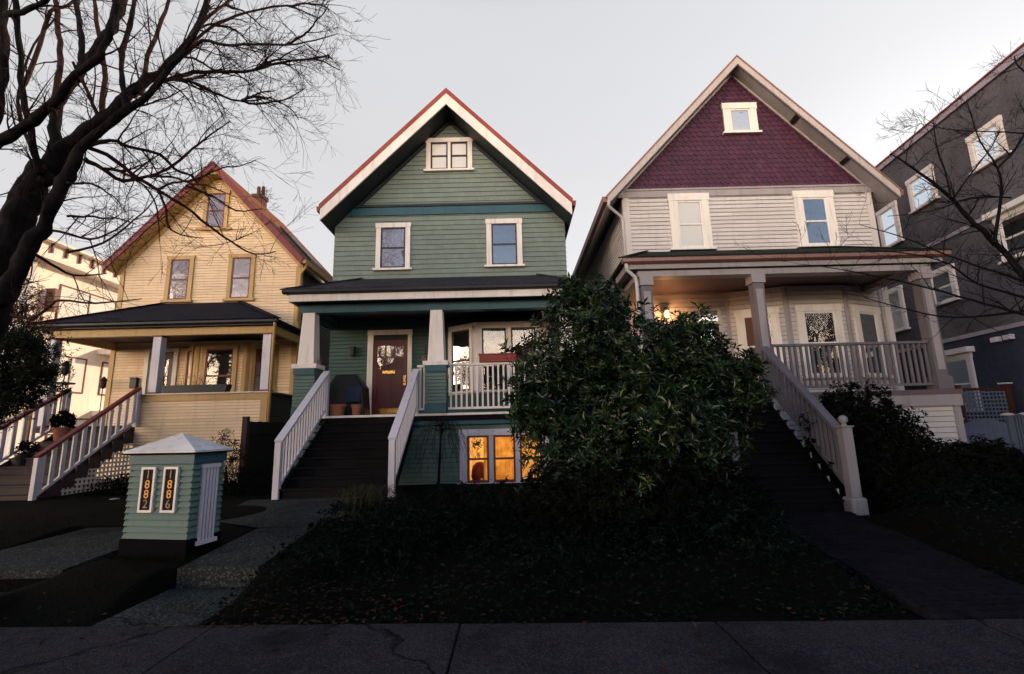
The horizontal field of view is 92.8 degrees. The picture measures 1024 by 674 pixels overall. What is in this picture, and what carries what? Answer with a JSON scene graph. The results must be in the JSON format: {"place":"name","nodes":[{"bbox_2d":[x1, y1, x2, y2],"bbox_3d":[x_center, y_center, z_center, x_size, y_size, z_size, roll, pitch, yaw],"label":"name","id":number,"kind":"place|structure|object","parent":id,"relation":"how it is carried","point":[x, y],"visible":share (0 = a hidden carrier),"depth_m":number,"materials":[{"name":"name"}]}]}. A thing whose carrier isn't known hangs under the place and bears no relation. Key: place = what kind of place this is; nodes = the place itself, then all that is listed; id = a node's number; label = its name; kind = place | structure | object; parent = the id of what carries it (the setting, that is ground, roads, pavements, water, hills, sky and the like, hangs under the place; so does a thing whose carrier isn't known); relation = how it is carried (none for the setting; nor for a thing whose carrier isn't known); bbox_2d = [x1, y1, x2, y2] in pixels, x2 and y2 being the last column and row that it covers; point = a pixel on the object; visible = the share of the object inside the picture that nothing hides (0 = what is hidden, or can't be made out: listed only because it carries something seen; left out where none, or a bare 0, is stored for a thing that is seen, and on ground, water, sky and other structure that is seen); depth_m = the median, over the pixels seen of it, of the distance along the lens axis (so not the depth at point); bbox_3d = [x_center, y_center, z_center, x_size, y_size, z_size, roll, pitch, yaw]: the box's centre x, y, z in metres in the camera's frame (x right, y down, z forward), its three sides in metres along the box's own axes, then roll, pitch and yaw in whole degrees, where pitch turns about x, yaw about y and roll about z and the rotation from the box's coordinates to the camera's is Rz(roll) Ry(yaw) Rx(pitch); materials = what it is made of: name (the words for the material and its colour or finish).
{"place":"outdoors","nodes":[
{"label":"outdoors","id":0,"kind":"place"},
{"bbox_2d":[0,527,123,593],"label":"yellow house path","id":1,"kind":"structure","parent":0,"point":[50,557],"depth_m":5.76,"materials":[{"name":"concrete"}]},
{"bbox_2d":[90,496,389,626],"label":"green house path","id":2,"kind":"structure","parent":0,"point":[223,570],"depth_m":5.11,"materials":[{"name":"concrete"}]},
{"bbox_2d":[0,470,1023,630],"bbox_3d":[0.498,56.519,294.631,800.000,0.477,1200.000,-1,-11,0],"label":"ground","id":3,"kind":"structure","parent":0,"point":[159,577],"depth_m":4.74,"materials":[{"name":"green plant"}]},
{"bbox_2d":[9,277,61,341],"bbox_3d":[-10.280,1.006,9.792,1.625,4.934,1.300,-1,-11,0],"label":"red leaf shrub","id":4,"kind":"object","parent":3,"relation":"on","point":[19,307],"visible":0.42,"depth_m":10.18,"materials":[{"name":"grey plant"}]},
{"bbox_2d":[0,319,81,432],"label":"conifer","id":5,"kind":"object","parent":3,"relation":"on","point":[25,369],"visible":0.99,"depth_m":8.56,"materials":[{"name":"green plant"}]},
{"bbox_2d":[0,237,119,464],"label":"apartment building","id":6,"kind":"structure","parent":3,"relation":"on","point":[90,364],"depth_m":17.92,"materials":[{"name":"white paint"}]},
{"bbox_2d":[45,418,87,438],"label":"window","id":7,"kind":"structure","parent":6,"relation":"in","point":[79,420],"depth_m":17.95,"materials":[{"name":"grey glass"}]},
{"bbox_2d":[56,355,87,393],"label":"window","id":8,"kind":"structure","parent":6,"relation":"in","point":[80,364],"depth_m":17.92,"materials":[{"name":"white glass"}]},
{"bbox_2d":[55,284,116,318],"bbox_3d":[-16.062,-0.928,18.461,0.040,1.500,2.500,-1,-11,0],"label":"window","id":9,"kind":"structure","parent":6,"relation":"in","point":[65,290],"depth_m":18.07,"materials":[{"name":"white glass"}]},
{"bbox_2d":[98,362,108,395],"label":"window","id":10,"kind":"structure","parent":6,"relation":"in","point":[104,368],"depth_m":19.10,"materials":[{"name":"white glass"}]},
{"bbox_2d":[81,473,129,496],"bbox_3d":[-7.859,3.185,10.196,2.444,0.909,1.004,-3,-11,10],"label":"lattice plant","id":11,"kind":"object","parent":3,"relation":"on","point":[116,485],"visible":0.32,"depth_m":10.09,"materials":[{"name":"green plant"}]},
{"bbox_2d":[0,160,332,500],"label":"yellow house","id":12,"kind":"structure","parent":3,"relation":"on","point":[235,323],"depth_m":14.10,"materials":[{"name":"yellow wood"}]},
{"bbox_2d":[13,440,38,465],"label":"potted plant","id":13,"kind":"object","parent":12,"relation":"on","point":[20,459],"visible":1,"depth_m":10.91,"materials":[{"name":"green plant"}]},
{"bbox_2d":[48,408,76,440],"bbox_3d":[-10.894,2.116,11.826,0.567,0.785,0.528,-11,-15,43],"label":"potted topiary","id":14,"kind":"object","parent":12,"relation":"on","point":[67,420],"visible":1,"depth_m":11.71,"materials":[{"name":"plant"}]},
{"bbox_2d":[51,361,75,425],"bbox_3d":[-10.952,1.492,11.845,0.460,1.860,0.453,-1,-11,0],"label":"bird feeder","id":15,"kind":"object","parent":12,"relation":"hanging from","point":[66,367],"visible":0.63,"depth_m":11.91,"materials":[{"name":"black metal"}]},
{"bbox_2d":[97,377,107,425],"bbox_3d":[-11.900,1.869,14.116,0.200,1.460,0.200,-1,-11,0],"label":"bird feeder","id":16,"kind":"object","parent":12,"relation":"on","point":[103,381],"visible":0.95,"depth_m":14.15,"materials":[{"name":"brown wood"}]},
{"bbox_2d":[146,352,173,392],"bbox_3d":[-10.479,1.530,14.450,0.720,2.180,0.027,-1,-11,0],"label":"door","id":17,"kind":"structure","parent":12,"relation":"in","point":[168,364],"depth_m":14.55,"materials":[{"name":"brown paint"}]},
{"bbox_2d":[160,255,195,302],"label":"window","id":18,"kind":"structure","parent":12,"relation":"in","point":[179,280],"depth_m":15.06,"materials":[{"name":"paint"}]},
{"bbox_2d":[157,373,231,392],"bbox_3d":[-8.170,1.152,12.522,1.914,0.578,0.415,-1,-11,0],"label":"window planter","id":19,"kind":"object","parent":12,"relation":"on","point":[194,388],"visible":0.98,"depth_m":12.35,"materials":[{"name":"green plant"}]},
{"bbox_2d":[195,190,231,230],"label":"window","id":20,"kind":"structure","parent":12,"relation":"in","point":[208,218],"depth_m":15.47,"materials":[{"name":"glass"}]},
{"bbox_2d":[222,253,256,301],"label":"window","id":21,"kind":"structure","parent":12,"relation":"in","point":[240,279],"depth_m":15.06,"materials":[{"name":"glass"}]},
{"bbox_2d":[118,433,233,559],"bbox_3d":[-4.071,1.908,5.902,1.014,1.470,0.604,-3,-11,11],"label":"number kiosk","id":22,"kind":"object","parent":3,"relation":"on","point":[174,498],"visible":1,"depth_m":5.68,"materials":[{"name":"green wood"}]},
{"bbox_2d":[195,463,220,545],"bbox_3d":[-3.615,1.973,5.805,0.069,0.905,0.290,-3,-11,11],"label":"door","id":23,"kind":"structure","parent":22,"relation":"in","point":[210,472],"depth_m":5.78,"materials":[{"name":"grey paint"}]},
{"bbox_2d":[0,0,390,355],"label":"bare tree","id":24,"kind":"object","parent":3,"relation":"on","point":[30,198],"visible":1,"depth_m":6.65,"materials":[{"name":"brown plant"}]},
{"bbox_2d":[212,429,272,496],"bbox_3d":[-5.362,2.584,9.689,1.516,1.556,0.942,-1,-11,0],"label":"bush","id":25,"kind":"object","parent":3,"relation":"on","point":[227,489],"visible":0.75,"depth_m":9.58,"materials":[{"name":"green plant"}]},
{"bbox_2d":[237,416,285,488],"bbox_3d":[-5.595,2.660,11.099,0.110,1.630,2.020,-1,-11,0],"label":"wooden fence","id":26,"kind":"object","parent":3,"relation":"on","point":[258,438],"visible":0.46,"depth_m":10.81,"materials":[{"name":"brown wood"}]},
{"bbox_2d":[321,483,407,525],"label":"ornamental grass","id":27,"kind":"object","parent":3,"relation":"on","point":[370,493],"depth_m":6.75,"materials":[{"name":"green plant"}]},
{"bbox_2d":[271,88,593,499],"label":"green house","id":28,"kind":"structure","parent":3,"relation":"on","point":[446,215],"depth_m":12.74,"materials":[{"name":"green wood"}]},
{"bbox_2d":[329,404,346,415],"bbox_3d":[-3.974,1.670,11.088,0.410,0.260,0.410,-1,-11,0],"label":"terracotta pot","id":29,"kind":"object","parent":28,"relation":"on","point":[337,409],"visible":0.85,"depth_m":10.95,"materials":[{"name":"orange ceramic"}]},
{"bbox_2d":[328,374,369,415],"bbox_3d":[-3.977,1.430,11.845,0.945,1.011,0.598,-1,-11,0],"label":"covered barbecue","id":30,"kind":"object","parent":28,"relation":"on","point":[339,384],"visible":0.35,"depth_m":11.62,"materials":[{"name":"black fabric"}]},
{"bbox_2d":[344,386,361,415],"bbox_3d":[-3.709,1.482,11.362,0.340,0.695,0.189,-1,-11,0],"label":"blue chair","id":31,"kind":"object","parent":28,"relation":"on","point":[353,393],"visible":0.96,"depth_m":11.40,"materials":[{"name":"fabric"}]},
{"bbox_2d":[351,404,361,414],"bbox_3d":[-3.524,1.655,11.040,0.238,0.250,0.238,-1,-11,0],"label":"terracotta pot","id":32,"kind":"object","parent":28,"relation":"on","point":[356,409],"visible":0.89,"depth_m":10.96,"materials":[{"name":"orange ceramic"}]},
{"bbox_2d":[371,334,407,414],"bbox_3d":[-3.192,0.978,12.720,0.905,2.115,0.114,-1,-11,0],"label":"door","id":33,"kind":"structure","parent":28,"relation":"in","point":[390,352],"depth_m":12.75,"materials":[{"name":"paint"}]},
{"bbox_2d":[372,222,411,270],"bbox_3d":[-3.271,-2.488,13.386,1.060,1.365,0.112,-1,-11,0],"label":"window","id":34,"kind":"structure","parent":28,"relation":"in","point":[392,253],"depth_m":13.40,"materials":[{"name":"glass"}]},
{"bbox_2d":[423,137,473,171],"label":"window","id":35,"kind":"structure","parent":28,"relation":"in","point":[452,154],"depth_m":13.91,"materials":[{"name":"white paint"}]},
{"bbox_2d":[478,353,516,362],"bbox_3d":[-0.321,0.479,11.102,0.880,0.190,0.240,-1,-11,0],"label":"planter box","id":36,"kind":"object","parent":28,"relation":"on","point":[490,357],"visible":0.83,"depth_m":11.00,"materials":[{"name":"red paint"}]},
{"bbox_2d":[457,428,548,483],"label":"window","id":37,"kind":"structure","parent":28,"relation":"in","point":[494,457],"depth_m":10.71,"materials":[{"name":"orange glass"}]},
{"bbox_2d":[484,218,524,267],"bbox_3d":[-0.213,-2.597,13.401,1.100,1.395,0.112,-1,-11,0],"label":"window","id":38,"kind":"structure","parent":28,"relation":"in","point":[504,235],"depth_m":13.42,"materials":[{"name":"white paint"}]},
{"bbox_2d":[404,416,475,488],"bbox_3d":[-1.441,2.358,9.768,1.542,1.534,0.983,-1,-11,0],"label":"weeping shrub","id":39,"kind":"object","parent":3,"relation":"on","point":[440,431],"visible":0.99,"depth_m":9.79,"materials":[{"name":"green plant"}]},
{"bbox_2d":[0,504,1023,670],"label":"fallen leaves","id":40,"kind":"object","parent":3,"relation":"on","point":[421,614],"visible":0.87,"depth_m":4.13,"materials":[{"name":"brown plant"}]},
{"bbox_2d":[198,468,1023,625],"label":"ivy ground cover","id":41,"kind":"object","parent":3,"relation":"on","point":[384,521],"visible":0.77,"depth_m":5.14,"materials":[{"name":"green plant"}]},
{"bbox_2d":[501,443,776,545],"bbox_3d":[1.835,2.066,6.240,3.887,1.424,1.502,1,-11,-12],"label":"foundation shrub","id":42,"kind":"object","parent":3,"relation":"on","point":[552,522],"visible":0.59,"depth_m":5.92,"materials":[{"name":"green plant"}]},
{"bbox_2d":[497,272,784,528],"bbox_3d":[1.806,0.788,6.872,4.092,3.853,2.286,-1,-11,0],"label":"rhododendron bush","id":43,"kind":"object","parent":3,"relation":"on","point":[588,397],"visible":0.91,"depth_m":6.62,"materials":[{"name":"green plant"}]},
{"bbox_2d":[573,55,967,514],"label":"purple gable house","id":44,"kind":"structure","parent":3,"relation":"on","point":[740,151],"depth_m":11.71,"materials":[{"name":"beige"}]},
{"bbox_2d":[667,193,716,251],"bbox_3d":[4.500,-2.903,12.281,1.150,1.535,0.112,-1,-11,0],"label":"window","id":45,"kind":"structure","parent":44,"relation":"in","point":[689,213],"depth_m":12.29,"materials":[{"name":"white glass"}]},
{"bbox_2d":[699,325,724,390],"bbox_3d":[4.697,0.413,11.688,0.660,2.120,0.024,-1,-11,0],"label":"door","id":46,"kind":"structure","parent":44,"relation":"in","point":[717,326],"depth_m":11.77,"materials":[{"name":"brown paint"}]},
{"bbox_2d":[721,102,762,134],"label":"window","id":47,"kind":"structure","parent":44,"relation":"in","point":[732,119],"depth_m":12.83,"materials":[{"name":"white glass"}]},
{"bbox_2d":[791,190,843,248],"bbox_3d":[7.674,-2.980,12.290,1.140,1.535,0.112,-1,-11,0],"label":"window","id":48,"kind":"structure","parent":44,"relation":"in","point":[816,207],"depth_m":12.30,"materials":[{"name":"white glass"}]},
{"bbox_2d":[797,378,945,509],"bbox_3d":[6.073,1.884,8.345,2.558,2.342,1.647,-1,-11,0],"label":"clipped shrub","id":49,"kind":"object","parent":3,"relation":"on","point":[878,447],"visible":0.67,"depth_m":7.99,"materials":[{"name":"green plant"}]},
{"bbox_2d":[735,40,1023,353],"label":"bare cherry tree","id":50,"kind":"object","parent":3,"relation":"on","point":[1013,262],"visible":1,"depth_m":7.17,"materials":[{"name":"brown plant"}]},
{"bbox_2d":[867,433,1023,506],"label":"shrub","id":51,"kind":"object","parent":3,"relation":"on","point":[955,459],"visible":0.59,"depth_m":7.60,"materials":[{"name":"green plant"}]},
{"bbox_2d":[874,42,1023,446],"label":"grey stucco house","id":52,"kind":"structure","parent":3,"relation":"on","point":[981,356],"depth_m":12.66,"materials":[{"name":"grey paint"}]},
{"bbox_2d":[875,200,904,246],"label":"window","id":53,"kind":"structure","parent":52,"relation":"in","point":[885,223],"depth_m":15.61,"materials":[{"name":"glass"}]},
{"bbox_2d":[888,285,910,332],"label":"window","id":54,"kind":"structure","parent":52,"relation":"in","point":[900,321],"depth_m":15.37,"materials":[{"name":"glass"}]},
{"bbox_2d":[905,164,940,214],"bbox_3d":[11.922,-4.291,14.220,0.112,1.055,1.125,-2,-11,5],"label":"window","id":55,"kind":"structure","parent":52,"relation":"in","point":[911,183],"depth_m":14.24,"materials":[{"name":"white paint"}]},
{"bbox_2d":[931,263,961,306],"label":"window","id":56,"kind":"structure","parent":52,"relation":"in","point":[939,279],"depth_m":13.48,"materials":[{"name":"white paint"}]},
{"bbox_2d":[944,346,982,410],"bbox_3d":[12.014,1.179,13.200,0.200,1.665,1.345,-2,-11,5],"label":"window","id":57,"kind":"structure","parent":52,"relation":"in","point":[960,364],"depth_m":12.97,"materials":[{"name":"grey paint"}]},
{"bbox_2d":[965,115,1011,174],"bbox_3d":[11.695,-4.725,12.037,0.112,0.995,1.075,-2,-11,5],"label":"window","id":58,"kind":"structure","parent":52,"relation":"in","point":[974,157],"depth_m":12.00,"materials":[{"name":"white paint"}]},
{"bbox_2d":[981,195,1023,264],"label":"window","id":59,"kind":"structure","parent":52,"relation":"in","point":[1015,204],"depth_m":11.44,"materials":[{"name":"white paint"}]},
{"bbox_2d":[954,382,1023,448],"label":"lattice screen","id":60,"kind":"object","parent":3,"relation":"on","point":[1007,395],"visible":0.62,"depth_m":11.48,"materials":[{"name":"grey wood"}]},
{"bbox_2d":[963,412,1023,459],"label":"gate side fence","id":61,"kind":"object","parent":3,"relation":"on","point":[1009,421],"visible":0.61,"depth_m":10.79,"materials":[{"name":"white paint"}]},
{"bbox_2d":[964,418,1010,448],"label":"garden gate","id":62,"kind":"structure","parent":61,"relation":"attached to","point":[991,429],"depth_m":10.79,"materials":[{"name":"white paint"}]},
{"bbox_2d":[0,619,1023,673],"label":"sidewalk","id":63,"kind":"structure","parent":0,"point":[875,647],"depth_m":3.45,"materials":[{"name":"concrete"}]},
{"bbox_2d":[0,0,1023,282],"label":"sky","id":64,"kind":"structure","parent":0,"point":[582,89],"materials":[{"name":"grey"}]},
{"bbox_2d":[772,511,1023,619],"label":"paver path","id":65,"kind":"structure","parent":0,"point":[924,580],"depth_m":4.76,"materials":[{"name":"grey concrete"}]}
]}

